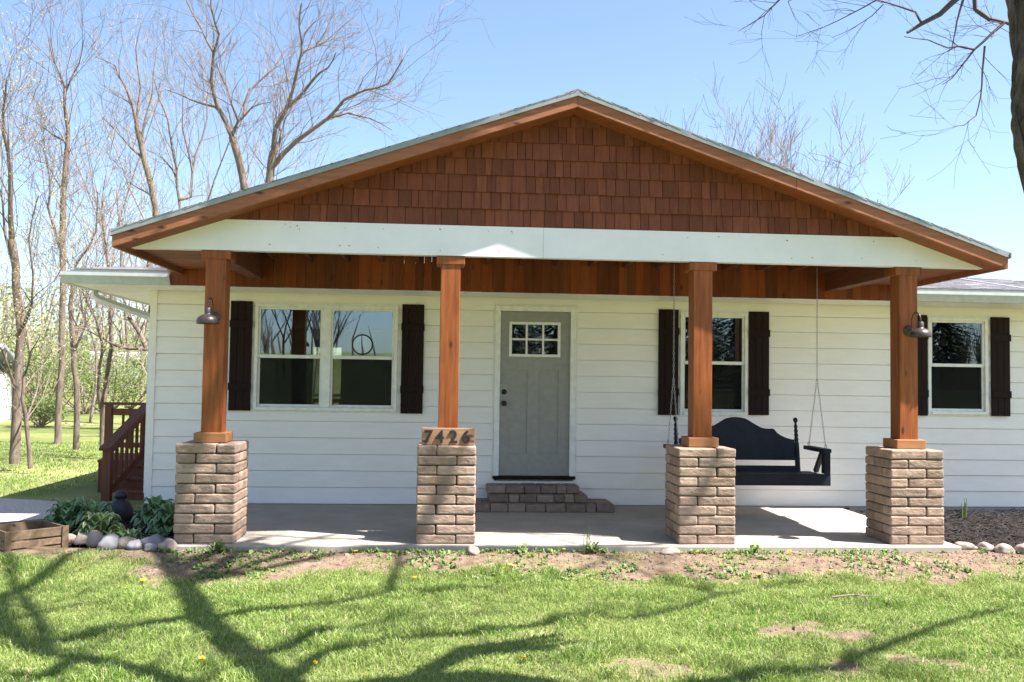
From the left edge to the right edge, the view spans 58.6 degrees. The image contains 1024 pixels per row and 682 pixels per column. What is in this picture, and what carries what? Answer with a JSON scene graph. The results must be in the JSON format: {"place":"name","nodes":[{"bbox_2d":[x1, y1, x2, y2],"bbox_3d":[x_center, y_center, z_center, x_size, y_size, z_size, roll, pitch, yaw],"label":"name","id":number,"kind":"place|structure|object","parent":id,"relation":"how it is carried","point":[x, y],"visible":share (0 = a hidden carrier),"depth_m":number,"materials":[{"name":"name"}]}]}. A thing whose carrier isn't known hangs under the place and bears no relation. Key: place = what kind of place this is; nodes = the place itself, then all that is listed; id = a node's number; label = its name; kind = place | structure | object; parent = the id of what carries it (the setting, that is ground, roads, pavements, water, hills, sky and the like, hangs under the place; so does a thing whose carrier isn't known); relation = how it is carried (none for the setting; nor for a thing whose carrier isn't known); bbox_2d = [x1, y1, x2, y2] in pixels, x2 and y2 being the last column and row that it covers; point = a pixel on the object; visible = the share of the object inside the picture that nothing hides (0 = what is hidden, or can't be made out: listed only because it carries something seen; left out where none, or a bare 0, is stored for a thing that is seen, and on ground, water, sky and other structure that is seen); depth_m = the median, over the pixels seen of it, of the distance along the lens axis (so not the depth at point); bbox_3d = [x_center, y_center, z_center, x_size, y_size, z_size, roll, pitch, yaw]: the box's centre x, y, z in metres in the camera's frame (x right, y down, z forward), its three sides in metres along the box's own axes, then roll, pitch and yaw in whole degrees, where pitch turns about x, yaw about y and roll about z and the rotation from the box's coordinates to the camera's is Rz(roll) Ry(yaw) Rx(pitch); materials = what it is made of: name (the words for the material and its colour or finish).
{"place":"outdoors","nodes":[
{"label":"outdoors","id":0,"kind":"place"},
{"bbox_2d":[0,498,56,521],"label":"gravel driveway","id":1,"kind":"structure","parent":0,"point":[17,509],"depth_m":11.20,"materials":[{"name":"grey gravel"}]},
{"bbox_2d":[0,440,139,496],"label":"grass","id":2,"kind":"structure","parent":0,"point":[46,464],"depth_m":16.70,"materials":[{"name":"green plant"}]},
{"bbox_2d":[0,342,1023,681],"bbox_3d":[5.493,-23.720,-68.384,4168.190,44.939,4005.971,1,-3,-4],"label":"lawn","id":3,"kind":"structure","parent":0,"point":[88,430],"depth_m":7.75,"materials":[{"name":"plant"}]},
{"bbox_2d":[0,344,29,420],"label":"shed","id":4,"kind":"structure","parent":3,"relation":"on","point":[5,412],"depth_m":29.64,"materials":[{"name":"white"}]},
{"bbox_2d":[0,518,48,523],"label":"wooden board","id":5,"kind":"object","parent":3,"relation":"on","point":[8,522],"visible":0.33,"depth_m":9.15,"materials":[{"name":"brown wood"}]},
{"bbox_2d":[0,519,68,551],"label":"wooden crate","id":6,"kind":"object","parent":3,"relation":"on","point":[55,534],"visible":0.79,"depth_m":8.54,"materials":[{"name":"brown wood"}]},
{"bbox_2d":[10,392,71,427],"bbox_3d":[-14.236,2.075,27.590,1.761,1.112,1.143,2,-3,-15],"label":"shrub","id":7,"kind":"object","parent":3,"relation":"on","point":[48,413],"visible":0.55,"depth_m":27.52,"materials":[{"name":"green plant"}]},
{"bbox_2d":[0,320,87,389],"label":"shrub","id":8,"kind":"object","parent":3,"relation":"on","point":[38,352],"visible":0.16,"depth_m":43.38,"materials":[{"name":"green plant"}]},
{"bbox_2d":[0,321,103,417],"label":"shrub","id":9,"kind":"object","parent":3,"relation":"on","point":[55,370],"visible":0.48,"depth_m":30.26,"materials":[{"name":"green plant"}]},
{"bbox_2d":[0,209,116,468],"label":"bare tree","id":10,"kind":"object","parent":3,"relation":"on","point":[27,437],"visible":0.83,"depth_m":15.46,"materials":[{"name":"brown plant"}]},
{"bbox_2d":[5,353,115,412],"bbox_3d":[-15.640,1.473,31.218,3.503,2.276,2.904,1,-3,-4],"label":"shrub","id":11,"kind":"object","parent":3,"relation":"on","point":[49,384],"visible":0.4,"depth_m":31.36,"materials":[{"name":"green plant"}]},
{"bbox_2d":[0,0,120,463],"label":"bare tree","id":12,"kind":"object","parent":3,"relation":"on","point":[16,415],"visible":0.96,"depth_m":15.72,"materials":[{"name":"grey plant"}]},
{"bbox_2d":[7,91,113,422],"bbox_3d":[-14.868,-2.636,29.923,3.232,10.726,4.773,1,-3,-13],"label":"bare tree","id":13,"kind":"object","parent":3,"relation":"on","point":[93,400],"visible":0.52,"depth_m":29.57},
{"bbox_2d":[25,326,139,400],"bbox_3d":[-17.367,0.913,38.305,5.086,3.440,4.328,1,-3,-4],"label":"shrub","id":14,"kind":"object","parent":3,"relation":"on","point":[85,363],"visible":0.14,"depth_m":37.83,"materials":[{"name":"green plant"}]},
{"bbox_2d":[0,0,165,443],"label":"bare tree","id":15,"kind":"object","parent":3,"relation":"on","point":[58,416],"visible":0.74,"depth_m":22.25,"materials":[{"name":"brown plant"}]},
{"bbox_2d":[0,73,169,449],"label":"bare tree","id":16,"kind":"object","parent":3,"relation":"on","point":[76,431],"visible":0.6,"depth_m":19.73,"materials":[{"name":"brown plant"}]},
{"bbox_2d":[26,344,144,413],"bbox_3d":[-15.341,1.362,32.660,4.139,2.549,2.633,2,-3,-30],"label":"shrub","id":17,"kind":"object","parent":3,"relation":"on","point":[85,411],"visible":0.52,"depth_m":32.62,"materials":[{"name":"green plant"}]},
{"bbox_2d":[86,530,103,546],"bbox_3d":[-3.927,1.865,8.615,0.166,0.151,0.150,0,-3,24],"label":"rock","id":18,"kind":"object","parent":3,"relation":"on","point":[94,537],"visible":0.7,"depth_m":8.56,"materials":[{"name":"grey stone"}]},
{"bbox_2d":[0,70,193,446],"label":"bare tree","id":19,"kind":"object","parent":3,"relation":"on","point":[111,348],"visible":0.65,"depth_m":18.15,"materials":[{"name":"grey plant"}]},
{"bbox_2d":[2,1,209,392],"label":"bare tree","id":20,"kind":"object","parent":3,"relation":"on","point":[112,131],"visible":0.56,"depth_m":43.11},
{"bbox_2d":[64,327,147,408],"bbox_3d":[-14.603,1.002,34.594,4.003,3.204,3.469,1,-3,6],"label":"shrub","id":21,"kind":"object","parent":3,"relation":"on","point":[134,406],"visible":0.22,"depth_m":34.20,"materials":[{"name":"green plant"}]},
{"bbox_2d":[96,533,118,549],"bbox_3d":[-3.741,1.867,8.476,0.198,0.149,0.258,-1,-3,32],"label":"rock","id":22,"kind":"object","parent":3,"relation":"on","point":[108,541],"visible":0.83,"depth_m":8.41,"materials":[{"name":"grey stone"}]},
{"bbox_2d":[44,513,173,547],"bbox_3d":[-4.306,2.039,9.786,1.920,0.154,2.610,1,-3,-4],"label":"mulch bed","id":23,"kind":"object","parent":3,"relation":"on","point":[86,546],"visible":0.05,"depth_m":9.34,"materials":[{"name":"soil"}]},
{"bbox_2d":[43,498,82,527],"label":"hosta plant","id":24,"kind":"object","parent":23,"relation":"on","point":[66,511],"visible":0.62,"depth_m":9.49,"materials":[{"name":"green plant"}]},
{"bbox_2d":[76,496,91,510],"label":"hosta plant","id":25,"kind":"object","parent":23,"relation":"on","point":[81,499],"visible":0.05,"depth_m":10.08,"materials":[{"name":"green plant"}]},
{"bbox_2d":[69,500,119,531],"bbox_3d":[-4.354,1.851,9.514,0.552,0.353,0.559,1,-3,-4],"label":"hosta plant","id":26,"kind":"object","parent":23,"relation":"on","point":[92,506],"visible":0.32,"depth_m":9.47,"materials":[{"name":"green plant"}]},
{"bbox_2d":[68,511,125,546],"bbox_3d":[-4.023,1.836,8.957,0.605,0.340,0.529,1,-3,-4],"label":"hosta plant","id":27,"kind":"object","parent":23,"relation":"on","point":[102,523],"visible":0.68,"depth_m":8.88,"materials":[{"name":"green plant"}]},
{"bbox_2d":[108,490,132,522],"bbox_3d":[-4.348,1.846,10.128,0.270,0.380,0.270,1,-3,-4],"label":"garden ornament","id":28,"kind":"object","parent":23,"relation":"on","point":[122,507],"visible":0.69,"depth_m":10.06,"materials":[{"name":"black metal"}]},
{"bbox_2d":[121,528,145,539],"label":"hosta plant","id":29,"kind":"object","parent":23,"relation":"on","point":[135,533],"visible":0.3,"depth_m":8.74,"materials":[{"name":"green plant"}]},
{"bbox_2d":[130,495,174,529],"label":"hosta plant","id":30,"kind":"object","parent":23,"relation":"on","point":[146,514],"visible":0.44,"depth_m":9.73,"materials":[{"name":"green plant"}]},
{"bbox_2d":[146,527,169,537],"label":"hosta plant","id":31,"kind":"object","parent":23,"relation":"on","point":[156,531],"visible":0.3,"depth_m":9.00,"materials":[{"name":"green plant"}]},
{"bbox_2d":[145,502,176,537],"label":"hosta plant","id":32,"kind":"object","parent":23,"relation":"on","point":[165,518],"visible":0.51,"depth_m":9.35,"materials":[{"name":"green plant"}]},
{"bbox_2d":[71,155,151,407],"bbox_3d":[-14.612,-2.035,34.480,3.721,9.119,4.280,-1,-3,40],"label":"bare tree","id":33,"kind":"object","parent":3,"relation":"on","point":[125,314],"visible":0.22,"depth_m":34.59,"materials":[{"name":"brown plant"}]},
{"bbox_2d":[77,347,146,408],"bbox_3d":[-14.453,1.328,33.451,3.199,2.616,3.337,1,-3,-4],"label":"shrub","id":34,"kind":"object","parent":3,"relation":"on","point":[127,390],"visible":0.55,"depth_m":33.11,"materials":[{"name":"green plant"}]},
{"bbox_2d":[25,0,211,312],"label":"bare tree","id":35,"kind":"object","parent":3,"relation":"on","point":[139,135],"visible":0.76,"depth_m":28.94,"materials":[{"name":"brown plant"}]},
{"bbox_2d":[97,402,145,501],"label":"deck stairs","id":36,"kind":"structure","parent":3,"relation":"on","point":[118,471],"depth_m":12.70,"materials":[{"name":"brown wood"}]},
{"bbox_2d":[118,536,135,548],"bbox_3d":[-3.597,1.879,8.517,0.212,0.121,0.158,2,-3,-19],"label":"rock","id":37,"kind":"object","parent":3,"relation":"on","point":[123,542],"visible":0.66,"depth_m":8.45,"materials":[{"name":"beige stone"}]},
{"bbox_2d":[126,539,142,550],"bbox_3d":[-3.497,1.886,8.445,0.172,0.100,0.179,1,-3,-4],"label":"rock","id":38,"kind":"object","parent":3,"relation":"on","point":[133,545],"visible":0.98,"depth_m":8.38,"materials":[{"name":"grey stone"}]},
{"bbox_2d":[143,543,159,551],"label":"rock","id":39,"kind":"object","parent":3,"relation":"on","point":[149,546],"visible":0.76,"depth_m":8.34,"materials":[{"name":"grey stone"}]},
{"bbox_2d":[141,534,164,548],"bbox_3d":[-3.363,1.877,8.536,0.245,0.142,0.168,3,-3,-40],"label":"rock","id":40,"kind":"object","parent":3,"relation":"on","point":[156,538],"visible":0.59,"depth_m":8.49,"materials":[{"name":"grey stone"}]},
{"bbox_2d":[81,45,227,405],"bbox_3d":[-14.006,-4.649,36.824,6.744,14.681,7.112,2,-3,-26],"label":"bare tree","id":41,"kind":"object","parent":3,"relation":"on","point":[138,210],"visible":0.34,"depth_m":36.45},
{"bbox_2d":[2,0,330,218],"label":"bare tree","id":42,"kind":"object","parent":3,"relation":"on","point":[228,144],"visible":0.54,"depth_m":40.89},
{"bbox_2d":[157,538,176,551],"bbox_3d":[-3.159,1.874,8.355,0.155,0.128,0.161,-2,-4,44],"label":"rock","id":43,"kind":"object","parent":3,"relation":"on","point":[170,543],"visible":0.88,"depth_m":8.31,"materials":[{"name":"beige stone"}]},
{"bbox_2d":[0,277,341,396],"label":"woods","id":44,"kind":"object","parent":3,"relation":"on","point":[48,323],"visible":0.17,"depth_m":46.86,"materials":[{"name":"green plant"}]},
{"bbox_2d":[101,20,246,266],"bbox_3d":[-11.969,-4.261,32.277,5.152,14.091,3.657,1,-3,-4],"label":"bare tree","id":45,"kind":"object","parent":3,"relation":"on","point":[192,164],"visible":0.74,"depth_m":32.08,"materials":[{"name":"brown plant"}]},
{"bbox_2d":[206,540,225,552],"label":"weed plant","id":46,"kind":"object","parent":3,"relation":"on","point":[216,546],"visible":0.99,"depth_m":8.28,"materials":[{"name":"green plant"}]},
{"bbox_2d":[95,0,365,191],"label":"bare tree","id":47,"kind":"object","parent":3,"relation":"on","point":[237,157],"visible":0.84,"depth_m":26.16,"materials":[{"name":"brown plant"}]},
{"bbox_2d":[218,89,364,192],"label":"bare tree","id":48,"kind":"object","parent":3,"relation":"on","point":[285,147],"visible":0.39,"depth_m":46.78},
{"bbox_2d":[283,103,373,354],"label":"bare tree","id":49,"kind":"object","parent":3,"relation":"on","point":[317,348],"visible":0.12,"depth_m":46.93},
{"bbox_2d":[224,0,493,185],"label":"bare tree","id":50,"kind":"object","parent":3,"relation":"on","point":[273,162],"visible":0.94,"depth_m":24.14,"materials":[{"name":"grey plant"}]},
{"bbox_2d":[466,545,479,554],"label":"rock","id":51,"kind":"object","parent":3,"relation":"on","point":[473,550],"visible":1,"depth_m":8.40,"materials":[{"name":"beige stone"}]},
{"bbox_2d":[515,542,530,552],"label":"weed plant","id":52,"kind":"object","parent":3,"relation":"on","point":[525,548],"visible":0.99,"depth_m":8.46,"materials":[{"name":"green plant"}]},
{"bbox_2d":[37,549,1023,678],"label":"soil clods","id":53,"kind":"object","parent":3,"relation":"on","point":[575,555],"visible":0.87,"depth_m":8.20,"materials":[{"name":"brown soil"}]},
{"bbox_2d":[60,88,1023,515],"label":"house","id":54,"kind":"structure","parent":3,"relation":"on","point":[520,316],"depth_m":11.23,"materials":[{"name":"white wood"}]},
{"bbox_2d":[196,297,219,323],"bbox_3d":[-2.837,-0.287,8.565,0.208,0.257,0.339,1,-3,-4],"label":"wall lamp","id":55,"kind":"object","parent":54,"relation":"attached to","point":[208,316],"visible":1,"depth_m":8.46,"materials":[{"name":"silver metal"}]},
{"bbox_2d":[252,301,399,412],"bbox_3d":[-2.316,0.206,11.394,1.788,1.364,0.138,1,-3,-4],"label":"window","id":56,"kind":"structure","parent":54,"relation":"in","point":[281,383],"depth_m":11.36,"materials":[{"name":"white paint"}]},
{"bbox_2d":[352,334,372,354],"bbox_3d":[-1.871,0.045,11.407,0.262,0.262,0.018,1,-3,-4],"label":"window ornament","id":57,"kind":"object","parent":54,"relation":"attached to","point":[370,340],"depth_m":11.40,"materials":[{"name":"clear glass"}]},
{"bbox_2d":[499,311,569,475],"bbox_3d":[0.288,0.664,11.546,0.886,2.072,0.113,1,-3,-4],"label":"front door","id":58,"kind":"structure","parent":54,"relation":"in","point":[534,409],"depth_m":11.56,"materials":[{"name":"grey paint"}]},
{"bbox_2d":[679,310,748,416],"bbox_3d":[2.592,0.288,11.756,0.913,1.364,0.138,1,-3,-4],"label":"window","id":59,"kind":"structure","parent":54,"relation":"in","point":[729,379],"depth_m":11.74,"materials":[{"name":"white paint"}]},
{"bbox_2d":[663,264,830,485],"bbox_3d":[2.691,0.383,10.560,1.780,2.506,0.682,1,-3,-4],"label":"porch swing","id":60,"kind":"object","parent":54,"relation":"hanging from","point":[746,439],"visible":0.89,"depth_m":10.76,"materials":[{"name":"black wood"}]},
{"bbox_2d":[903,312,931,337],"bbox_3d":[4.029,-0.165,9.070,0.208,0.257,0.339,1,-3,-4],"label":"wall lamp","id":61,"kind":"object","parent":54,"relation":"attached to","point":[920,331],"visible":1,"depth_m":8.98,"materials":[{"name":"silver metal"}]},
{"bbox_2d":[927,315,988,415],"bbox_3d":[5.841,0.326,11.996,0.848,1.314,0.138,1,-3,-4],"label":"window","id":62,"kind":"structure","parent":54,"relation":"in","point":[957,348],"depth_m":11.98,"materials":[{"name":"white paint"}]},
{"bbox_2d":[173,504,960,551],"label":"porch floor","id":63,"kind":"structure","parent":3,"relation":"on","point":[330,527],"depth_m":9.53,"materials":[{"name":"concrete"}]},
{"bbox_2d":[173,440,248,543],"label":"paver pier","id":64,"kind":"structure","parent":63,"relation":"on","point":[211,488],"depth_m":8.50,"materials":[{"name":"concrete"}]},
{"bbox_2d":[416,442,475,543],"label":"paver pier","id":65,"kind":"structure","parent":63,"relation":"on","point":[445,495],"depth_m":8.66,"materials":[{"name":"concrete"}]},
{"bbox_2d":[422,428,474,444],"bbox_3d":[-0.611,0.917,8.758,0.510,0.162,0.052,1,-3,-4],"label":"number plaque","id":66,"kind":"object","parent":65,"relation":"on","point":[448,436],"visible":1,"depth_m":8.74,"materials":[{"name":"wood"}]},
{"bbox_2d":[475,483,614,511],"bbox_3d":[0.364,1.911,11.152,1.704,0.276,0.625,1,-3,-4],"label":"paver step","id":67,"kind":"object","parent":63,"relation":"on","point":[533,497],"visible":0.98,"depth_m":11.01,"materials":[{"name":"brick"}]},
{"bbox_2d":[665,444,735,543],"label":"paver pier","id":68,"kind":"structure","parent":63,"relation":"on","point":[700,495],"depth_m":8.85,"materials":[{"name":"concrete"}]},
{"bbox_2d":[865,446,943,544],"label":"paver pier","id":69,"kind":"structure","parent":63,"relation":"on","point":[904,495],"depth_m":9.01,"materials":[{"name":"concrete"}]},
{"bbox_2d":[118,547,1023,580],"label":"weeds","id":70,"kind":"object","parent":3,"relation":"on","point":[443,553],"visible":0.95,"depth_m":8.23,"materials":[{"name":"green plant"}]},
{"bbox_2d":[583,527,590,552],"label":"tall grass tuft","id":71,"kind":"object","parent":3,"relation":"on","point":[587,532],"visible":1,"depth_m":8.57,"materials":[{"name":"green plant"}]},
{"bbox_2d":[586,541,600,551],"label":"weed plant","id":72,"kind":"object","parent":3,"relation":"on","point":[594,547],"visible":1,"depth_m":8.53,"materials":[{"name":"green plant"}]},
{"bbox_2d":[659,547,679,554],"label":"rock","id":73,"kind":"object","parent":3,"relation":"on","point":[669,551],"visible":1,"depth_m":8.57,"materials":[{"name":"beige stone"}]},
{"bbox_2d":[654,62,805,166],"bbox_3d":[7.780,-3.415,35.531,5.696,13.059,8.709,-1,-3,40],"label":"bare tree","id":74,"kind":"object","parent":3,"relation":"on","point":[739,126],"visible":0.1,"depth_m":35.54,"materials":[{"name":"brown plant"}]},
{"bbox_2d":[748,542,763,553],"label":"weed plant","id":75,"kind":"object","parent":3,"relation":"on","point":[754,548],"visible":1,"depth_m":8.61,"materials":[{"name":"green plant"}]},
{"bbox_2d":[711,68,817,178],"bbox_3d":[10.207,-4.263,38.665,7.070,14.958,7.764,2,-3,-25],"label":"bare tree","id":76,"kind":"object","parent":3,"relation":"on","point":[753,131],"visible":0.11,"depth_m":39.35,"materials":[{"name":"brown plant"}]},
{"bbox_2d":[744,72,913,205],"bbox_3d":[10.997,-3.219,33.764,7.681,12.849,7.475,1,-3,-15],"label":"bare tree","id":77,"kind":"object","parent":3,"relation":"on","point":[785,159],"visible":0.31,"depth_m":32.50,"materials":[{"name":"grey plant"}]},
{"bbox_2d":[790,138,873,191],"bbox_3d":[13.010,-2.951,41.607,7.511,12.378,9.979,1,-3,-4],"label":"bare tree","id":78,"kind":"object","parent":3,"relation":"on","point":[840,170],"visible":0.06,"depth_m":39.31,"materials":[{"name":"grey plant"}]},
{"bbox_2d":[843,546,856,553],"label":"weed plant","id":79,"kind":"object","parent":3,"relation":"on","point":[852,549],"visible":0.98,"depth_m":8.74,"materials":[{"name":"green plant"}]},
{"bbox_2d":[686,0,1023,191],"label":"shade tree","id":80,"kind":"object","parent":3,"relation":"on","point":[1015,15],"visible":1,"depth_m":5.15,"materials":[{"name":"brown plant"}]},
{"bbox_2d":[831,594,881,597],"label":"fallen twig","id":81,"kind":"object","parent":3,"relation":"on","point":[854,595],"visible":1,"depth_m":7.04,"materials":[{"name":"beige wood"}]},
{"bbox_2d":[954,542,977,549],"bbox_3d":[4.514,2.041,9.093,0.234,0.078,0.164,1,-3,-4],"label":"rock","id":82,"kind":"object","parent":3,"relation":"on","point":[967,546],"visible":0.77,"depth_m":9.03,"materials":[{"name":"beige stone"}]},
{"bbox_2d":[942,515,1023,547],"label":"mulch bed","id":83,"kind":"object","parent":3,"relation":"on","point":[1017,530],"visible":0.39,"depth_m":10.25,"materials":[{"name":"soil"}]},
{"bbox_2d":[11,507,1023,548],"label":"mulch chips","id":84,"kind":"object","parent":83,"relation":"on","point":[1004,528],"visible":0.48,"depth_m":10.39,"materials":[{"name":"brown wood"}]},
{"bbox_2d":[68,533,75,543],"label":"rock","id":85,"kind":"object","parent":84,"relation":"on","point":[72,536],"visible":0.51,"depth_m":8.68,"materials":[{"name":"beige stone"}]},
{"bbox_2d":[73,533,88,544],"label":"rock","id":86,"kind":"object","parent":84,"relation":"on","point":[80,539],"visible":0.56,"depth_m":8.65,"materials":[{"name":"beige stone"}]},
{"bbox_2d":[961,498,966,517],"bbox_3d":[5.580,2.062,11.258,0.079,0.260,0.018,1,-3,-4],"label":"sprout","id":87,"kind":"object","parent":83,"relation":"on","point":[965,511],"visible":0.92,"depth_m":11.25,"materials":[{"name":"green plant"}]},
{"bbox_2d":[977,542,993,551],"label":"rock","id":88,"kind":"object","parent":3,"relation":"on","point":[987,546],"visible":0.85,"depth_m":8.99,"materials":[{"name":"beige stone"}]},
{"bbox_2d":[994,543,1015,553],"bbox_3d":[4.820,2.032,8.937,0.196,0.099,0.172,1,-3,-4],"label":"rock","id":89,"kind":"object","parent":3,"relation":"on","point":[1003,548],"visible":0.99,"depth_m":8.88,"materials":[{"name":"beige stone"}]},
{"bbox_2d":[1014,543,1023,554],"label":"rock","id":90,"kind":"object","parent":3,"relation":"on","point":[1018,548],"visible":0.88,"depth_m":8.88,"materials":[{"name":"beige stone"}]},
{"bbox_2d":[0,0,1023,355],"label":"sky","id":91,"kind":"structure","parent":0,"point":[641,56],"materials":[{"name":"blue"}]}
]}

